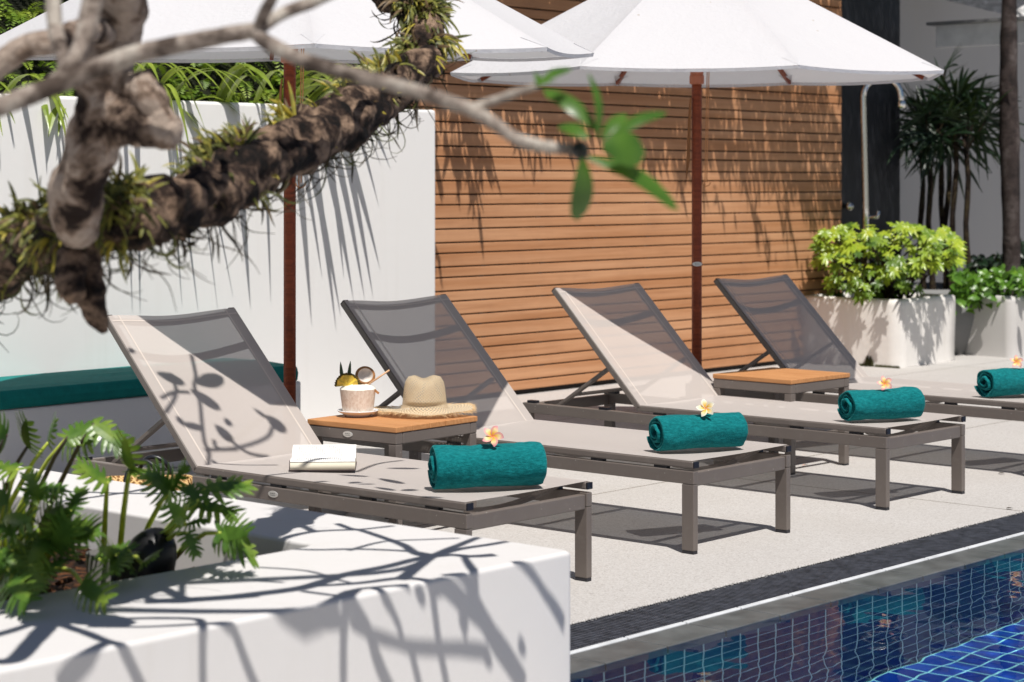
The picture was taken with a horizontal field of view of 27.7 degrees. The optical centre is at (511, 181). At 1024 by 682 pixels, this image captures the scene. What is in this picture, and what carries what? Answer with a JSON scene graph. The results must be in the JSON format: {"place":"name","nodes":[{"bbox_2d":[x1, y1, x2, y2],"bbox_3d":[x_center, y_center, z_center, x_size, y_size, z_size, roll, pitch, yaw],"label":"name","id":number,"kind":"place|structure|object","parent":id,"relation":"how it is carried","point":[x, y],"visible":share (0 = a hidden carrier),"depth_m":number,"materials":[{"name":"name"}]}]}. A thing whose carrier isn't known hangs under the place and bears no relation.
{"place":"outdoors","nodes":[
{"label":"outdoors","id":0,"kind":"place"},
{"bbox_2d":[0,0,409,106],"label":"hedge","id":1,"kind":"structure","parent":0,"point":[20,6],"depth_m":11.29,"materials":[{"name":"green plant"}]},
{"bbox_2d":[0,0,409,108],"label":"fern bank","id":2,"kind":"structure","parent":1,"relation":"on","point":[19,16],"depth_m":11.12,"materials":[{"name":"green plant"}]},
{"bbox_2d":[106,355,1023,624],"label":"deck","id":3,"kind":"structure","parent":0,"point":[639,557],"depth_m":8.83,"materials":[{"name":"beige concrete"}]},
{"bbox_2d":[106,455,192,490],"bbox_3d":[-1.230,1.165,7.016,0.294,0.470,0.165,0,0,8],"label":"basket bag","id":4,"kind":"object","parent":3,"relation":"on","point":[148,459],"visible":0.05,"depth_m":7.02,"materials":[{"name":"brown wicker"}]},
{"bbox_2d":[0,381,300,473],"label":"wall bench","id":5,"kind":"object","parent":3,"relation":"on","point":[137,417],"depth_m":9.72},
{"bbox_2d":[0,361,297,409],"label":"bench cushion","id":6,"kind":"object","parent":5,"relation":"on","point":[34,390],"visible":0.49,"depth_m":9.76,"materials":[{"name":"teal fabric"}]},
{"bbox_2d":[0,94,434,420],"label":"planter wall","id":7,"kind":"structure","parent":3,"relation":"on","point":[367,233],"depth_m":11.45,"materials":[{"name":"white paint"}]},
{"bbox_2d":[0,74,68,136],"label":"strap leaf plant","id":8,"kind":"object","parent":7,"relation":"on","point":[50,117],"visible":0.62,"depth_m":10.27,"materials":[{"name":"green plant"}]},
{"bbox_2d":[135,62,251,162],"bbox_3d":[-1.739,-0.363,10.632,0.683,0.560,0.757,0,0,-40],"label":"strap leaf plant","id":9,"kind":"object","parent":7,"relation":"on","point":[167,76],"visible":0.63,"depth_m":10.85,"materials":[{"name":"green plant"}]},
{"bbox_2d":[195,62,275,119],"bbox_3d":[-1.370,-0.489,11.074,0.685,0.343,0.370,0,0,39],"label":"strap leaf plant","id":10,"kind":"object","parent":7,"relation":"on","point":[227,84],"visible":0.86,"depth_m":11.15,"materials":[{"name":"green plant"}]},
{"bbox_2d":[253,63,392,141],"bbox_3d":[-0.940,-0.467,11.493,0.758,0.494,1.230,0,0,41],"label":"strap leaf plant","id":11,"kind":"object","parent":7,"relation":"on","point":[313,96],"visible":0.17,"depth_m":11.53,"materials":[{"name":"green plant"}]},
{"bbox_2d":[0,466,569,681],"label":"planter bench","id":12,"kind":"object","parent":3,"relation":"on","point":[319,597],"visible":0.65,"depth_m":4.93,"materials":[{"name":"stone"}]},
{"bbox_2d":[0,467,118,616],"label":"philodendron","id":13,"kind":"object","parent":12,"relation":"on","point":[26,564],"visible":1,"depth_m":4.70,"materials":[{"name":"green plant"}]},
{"bbox_2d":[0,409,133,585],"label":"philodendron","id":14,"kind":"object","parent":12,"relation":"on","point":[80,434],"visible":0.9,"depth_m":5.27,"materials":[{"name":"green plant"}]},
{"bbox_2d":[85,527,176,583],"bbox_3d":[-0.959,0.986,5.208,0.238,0.238,0.144,0,0,12],"label":"garden spotlight","id":15,"kind":"object","parent":12,"relation":"on","point":[153,540],"visible":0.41,"depth_m":5.16,"materials":[{"name":"black metal"}]},
{"bbox_2d":[71,425,258,581],"bbox_3d":[-0.902,0.843,5.209,0.436,0.510,0.887,0,0,-21],"label":"philodendron","id":16,"kind":"object","parent":12,"relation":"on","point":[233,537],"visible":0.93,"depth_m":5.03,"materials":[{"name":"green plant"}]},
{"bbox_2d":[0,0,678,352],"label":"frangipani tree","id":17,"kind":"object","parent":12,"relation":"on","point":[76,225],"visible":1,"depth_m":4.16,"materials":[{"name":"brown plant"}]},
{"bbox_2d":[0,0,593,515],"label":"market umbrella","id":18,"kind":"object","parent":3,"relation":"on","point":[340,30],"visible":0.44,"depth_m":8.03,"materials":[{"name":"white fabric"}]},
{"bbox_2d":[73,307,592,581],"bbox_3d":[-0.722,0.957,7.710,2.093,0.885,0.659,0,0,41],"label":"sun lounger","id":19,"kind":"object","parent":3,"relation":"on","point":[222,400],"visible":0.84,"depth_m":7.86,"materials":[{"name":"grey fabric"}]},
{"bbox_2d":[289,444,356,470],"bbox_3d":[-0.695,1.017,7.643,0.241,0.069,0.232,0,0,-3],"label":"open book","id":20,"kind":"object","parent":19,"relation":"on","point":[323,458],"visible":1,"depth_m":7.61,"materials":[{"name":"white paper"}]},
{"bbox_2d":[428,441,546,488],"bbox_3d":[-0.085,0.970,7.105,0.404,0.154,0.173,0,0,-14],"label":"rolled towel","id":21,"kind":"object","parent":19,"relation":"on","point":[490,465],"visible":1,"depth_m":7.04,"materials":[{"name":"teal fabric"}]},
{"bbox_2d":[482,426,503,446],"bbox_3d":[-0.064,0.867,7.068,0.074,0.069,0.036,0,0,0],"label":"frangipani flower","id":22,"kind":"object","parent":21,"relation":"on","point":[494,435],"visible":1,"depth_m":7.07,"materials":[{"name":"pink plant"}]},
{"bbox_2d":[307,408,477,524],"bbox_3d":[-0.478,1.173,8.317,0.471,0.455,0.500,0,0,38],"label":"side table","id":23,"kind":"object","parent":3,"relation":"on","point":[392,433],"visible":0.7,"depth_m":8.18,"materials":[{"name":"brown wood"}]},
{"bbox_2d":[337,408,377,416],"bbox_3d":[-0.621,0.931,8.357,0.168,0.026,0.168,0,0,0],"label":"saucer","id":24,"kind":"object","parent":23,"relation":"on","point":[358,414],"visible":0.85,"depth_m":8.30,"materials":[{"name":"white ceramic"}]},
{"bbox_2d":[334,361,389,411],"bbox_3d":[-0.603,0.826,8.345,0.188,0.213,0.146,0,0,34],"label":"coconut drink","id":25,"kind":"object","parent":24,"relation":"on","point":[358,390],"visible":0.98,"depth_m":8.32,"materials":[{"name":"beige plant"}]},
{"bbox_2d":[374,375,476,418],"bbox_3d":[-0.356,0.868,8.451,0.440,0.158,0.442,0,0,-6],"label":"straw hat","id":26,"kind":"object","parent":23,"relation":"on","point":[430,386],"visible":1,"depth_m":8.38,"materials":[{"name":"beige wicker"}]},
{"bbox_2d":[322,294,790,554],"bbox_3d":[0.112,0.957,8.715,2.093,0.885,0.656,0,0,41],"label":"sun lounger","id":27,"kind":"object","parent":3,"relation":"on","point":[422,337],"visible":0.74,"depth_m":8.86,"materials":[{"name":"grey fabric"}]},
{"bbox_2d":[647,412,747,450],"bbox_3d":[0.726,0.976,8.119,0.393,0.138,0.156,0,0,-24],"label":"rolled towel","id":28,"kind":"object","parent":27,"relation":"on","point":[681,432],"visible":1,"depth_m":8.06,"materials":[{"name":"teal fabric"}]},
{"bbox_2d":[696,399,713,415],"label":"frangipani flower","id":29,"kind":"object","parent":28,"relation":"on","point":[705,407],"visible":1,"depth_m":8.08,"materials":[{"name":"white plant"}]},
{"bbox_2d":[411,0,840,394],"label":"cedar wall","id":30,"kind":"structure","parent":3,"relation":"on","point":[516,242],"depth_m":14.39,"materials":[{"name":"brown wood"}]},
{"bbox_2d":[450,0,944,365],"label":"market umbrella","id":31,"kind":"object","parent":3,"relation":"on","point":[696,46],"visible":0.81,"depth_m":10.07,"materials":[{"name":"white fabric"}]},
{"bbox_2d":[523,283,965,510],"bbox_3d":[1.045,0.957,9.773,2.094,0.885,0.656,0,0,42],"label":"sun lounger","id":32,"kind":"object","parent":3,"relation":"on","point":[648,359],"visible":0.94,"depth_m":9.93,"materials":[{"name":"grey fabric"}]},
{"bbox_2d":[837,386,924,420],"bbox_3d":[1.625,0.977,9.125,0.393,0.142,0.154,0,0,-26],"label":"rolled towel","id":33,"kind":"object","parent":32,"relation":"on","point":[897,403],"visible":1,"depth_m":9.06,"materials":[{"name":"teal fabric"}]},
{"bbox_2d":[877,376,891,389],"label":"frangipani flower","id":34,"kind":"object","parent":33,"relation":"on","point":[884,382],"visible":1,"depth_m":9.10,"materials":[{"name":"pink plant"}]},
{"bbox_2d":[713,367,849,474],"bbox_3d":[1.330,1.173,10.232,0.471,0.455,0.499,0,0,43],"label":"side table","id":35,"kind":"object","parent":3,"relation":"on","point":[774,382],"visible":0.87,"depth_m":10.12,"materials":[{"name":"brown wood"}]},
{"bbox_2d":[570,513,1023,650],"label":"drain grating","id":36,"kind":"object","parent":3,"relation":"in","point":[609,628],"visible":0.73,"depth_m":7.24,"materials":[{"name":"grey metal"}]},
{"bbox_2d":[570,535,1023,673],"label":"pool coping","id":37,"kind":"object","parent":3,"relation":"on","point":[620,650],"visible":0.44,"depth_m":6.86,"materials":[{"name":"grey stone"}]},
{"bbox_2d":[570,532,1023,654],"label":"pool lip","id":38,"kind":"object","parent":37,"relation":"attached to","point":[770,599],"visible":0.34,"depth_m":7.02,"materials":[{"name":"white stone"}]},
{"bbox_2d":[570,510,1023,625],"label":"deck edge","id":39,"kind":"object","parent":3,"relation":"on","point":[749,579],"visible":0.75,"depth_m":7.45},
{"bbox_2d":[713,274,1023,423],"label":"sun lounger","id":40,"kind":"object","parent":3,"relation":"on","point":[785,322],"visible":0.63,"depth_m":11.00,"materials":[{"name":"grey fabric"}]},
{"bbox_2d":[974,368,1023,396],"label":"rolled towel","id":41,"kind":"object","parent":40,"relation":"on","point":[999,382],"visible":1,"depth_m":10.07,"materials":[{"name":"teal fabric"}]},
{"bbox_2d":[1010,355,1022,367],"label":"frangipani flower","id":42,"kind":"object","parent":41,"relation":"on","point":[1017,361],"visible":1,"depth_m":10.14,"materials":[{"name":"pink plant"}]},
{"bbox_2d":[839,0,899,292],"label":"slate panel","id":43,"kind":"object","parent":3,"relation":"on","point":[880,18],"visible":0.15,"depth_m":16.93,"materials":[{"name":"black stone"}]},
{"bbox_2d":[845,202,853,210],"bbox_3d":[2.693,0.196,16.585,0.068,0.068,0.112,0,0,0],"label":"wall valve","id":44,"kind":"object","parent":43,"relation":"attached to","point":[849,206],"depth_m":16.53,"materials":[{"name":"silver metal"}]},
{"bbox_2d":[805,292,955,367],"bbox_3d":[2.853,1.141,16.185,0.868,0.519,0.950,0,0,38],"label":"concrete planter","id":45,"kind":"object","parent":3,"relation":"on","point":[914,330],"visible":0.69,"depth_m":15.80,"materials":[{"name":"white paint"}]},
{"bbox_2d":[808,221,967,306],"bbox_3d":[2.880,0.635,15.870,1.237,0.672,1.056,0,0,10],"label":"umbrella shrub","id":46,"kind":"object","parent":45,"relation":"on","point":[931,253],"visible":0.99,"depth_m":15.72,"materials":[{"name":"green plant"}]},
{"bbox_2d":[860,80,905,279],"bbox_3d":[2.951,0.272,16.500,0.366,2.255,0.072,0,0,0],"label":"outdoor shower","id":47,"kind":"object","parent":3,"relation":"on","point":[901,103],"visible":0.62,"depth_m":16.48,"materials":[{"name":"silver metal"}]},
{"bbox_2d":[912,282,1004,354],"bbox_3d":[3.420,1.135,17.350,1.400,0.530,1.400,0,0,0],"label":"round pot","id":48,"kind":"object","parent":3,"relation":"on","point":[964,319],"visible":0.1,"depth_m":16.71,"materials":[{"name":"white concrete"}]},
{"bbox_2d":[894,82,985,289],"bbox_3d":[3.509,0.098,17.394,1.022,2.008,1.122,0,0,0],"label":"fan palm","id":49,"kind":"object","parent":48,"relation":"on","point":[920,114],"visible":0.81,"depth_m":17.30,"materials":[{"name":"plant"}]},
{"bbox_2d":[887,83,996,288],"bbox_3d":[3.544,0.124,17.564,1.241,1.956,1.159,0,0,0],"label":"fan palm","id":50,"kind":"object","parent":48,"relation":"on","point":[912,146],"visible":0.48,"depth_m":17.58,"materials":[{"name":"plant"}]},
{"bbox_2d":[901,46,998,288],"bbox_3d":[3.668,-0.061,17.754,1.056,2.322,1.146,0,0,0],"label":"fan palm","id":51,"kind":"object","parent":48,"relation":"on","point":[941,187],"visible":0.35,"depth_m":17.78,"materials":[{"name":"plant"}]},
{"bbox_2d":[903,90,999,289],"bbox_3d":[3.817,0.143,17.637,1.106,1.920,1.051,0,0,0],"label":"fan palm","id":52,"kind":"object","parent":48,"relation":"on","point":[945,224],"visible":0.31,"depth_m":17.68,"materials":[{"name":"plant"}]},
{"bbox_2d":[891,68,1021,270],"bbox_3d":[3.730,0.072,17.314,1.006,2.059,0.910,0,0,26],"label":"fan palm","id":53,"kind":"object","parent":48,"relation":"on","point":[985,116],"visible":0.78,"depth_m":17.33,"materials":[{"name":"plant"}]},
{"bbox_2d":[900,70,1023,283],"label":"fan palm","id":54,"kind":"object","parent":48,"relation":"on","point":[920,144],"visible":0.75,"depth_m":17.41,"materials":[{"name":"plant"}]},
{"bbox_2d":[949,272,977,315],"bbox_3d":[3.677,0.978,16.889,0.299,0.480,0.719,0,0,8],"label":"shrub","id":55,"kind":"object","parent":48,"relation":"on","point":[970,310],"visible":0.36,"depth_m":16.68,"materials":[{"name":"green plant"}]},
{"bbox_2d":[965,251,1001,283],"bbox_3d":[4.036,0.776,17.480,0.430,0.372,0.833,0,0,15],"label":"shrub","id":56,"kind":"object","parent":48,"relation":"on","point":[980,262],"visible":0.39,"depth_m":17.27,"materials":[{"name":"green plant"}]},
{"bbox_2d":[965,295,1023,357],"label":"concrete planter","id":57,"kind":"object","parent":3,"relation":"on","point":[998,331],"visible":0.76,"depth_m":16.58,"materials":[{"name":"white concrete"}]},
{"bbox_2d":[947,264,1023,311],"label":"shrub","id":58,"kind":"object","parent":57,"relation":"on","point":[986,280],"visible":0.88,"depth_m":16.58,"materials":[{"name":"green plant"}]},
{"bbox_2d":[998,0,1020,295],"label":"palm tree","id":59,"kind":"object","parent":57,"relation":"on","point":[1009,140],"visible":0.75,"depth_m":17.14,"materials":[{"name":"brown plant"}]},
{"bbox_2d":[1020,238,1023,267],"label":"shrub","id":60,"kind":"object","parent":3,"relation":"on","point":[1022,255],"visible":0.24,"depth_m":17.42,"materials":[{"name":"green plant"}]},
{"bbox_2d":[570,549,1023,681],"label":"pool water","id":61,"kind":"structure","parent":0,"point":[964,623],"depth_m":6.35,"materials":[{"name":"blue liquid"}]},
{"bbox_2d":[900,0,1023,282],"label":"white building","id":62,"kind":"structure","parent":0,"point":[940,31],"depth_m":20.28,"materials":[{"name":"white paint"}]}
]}

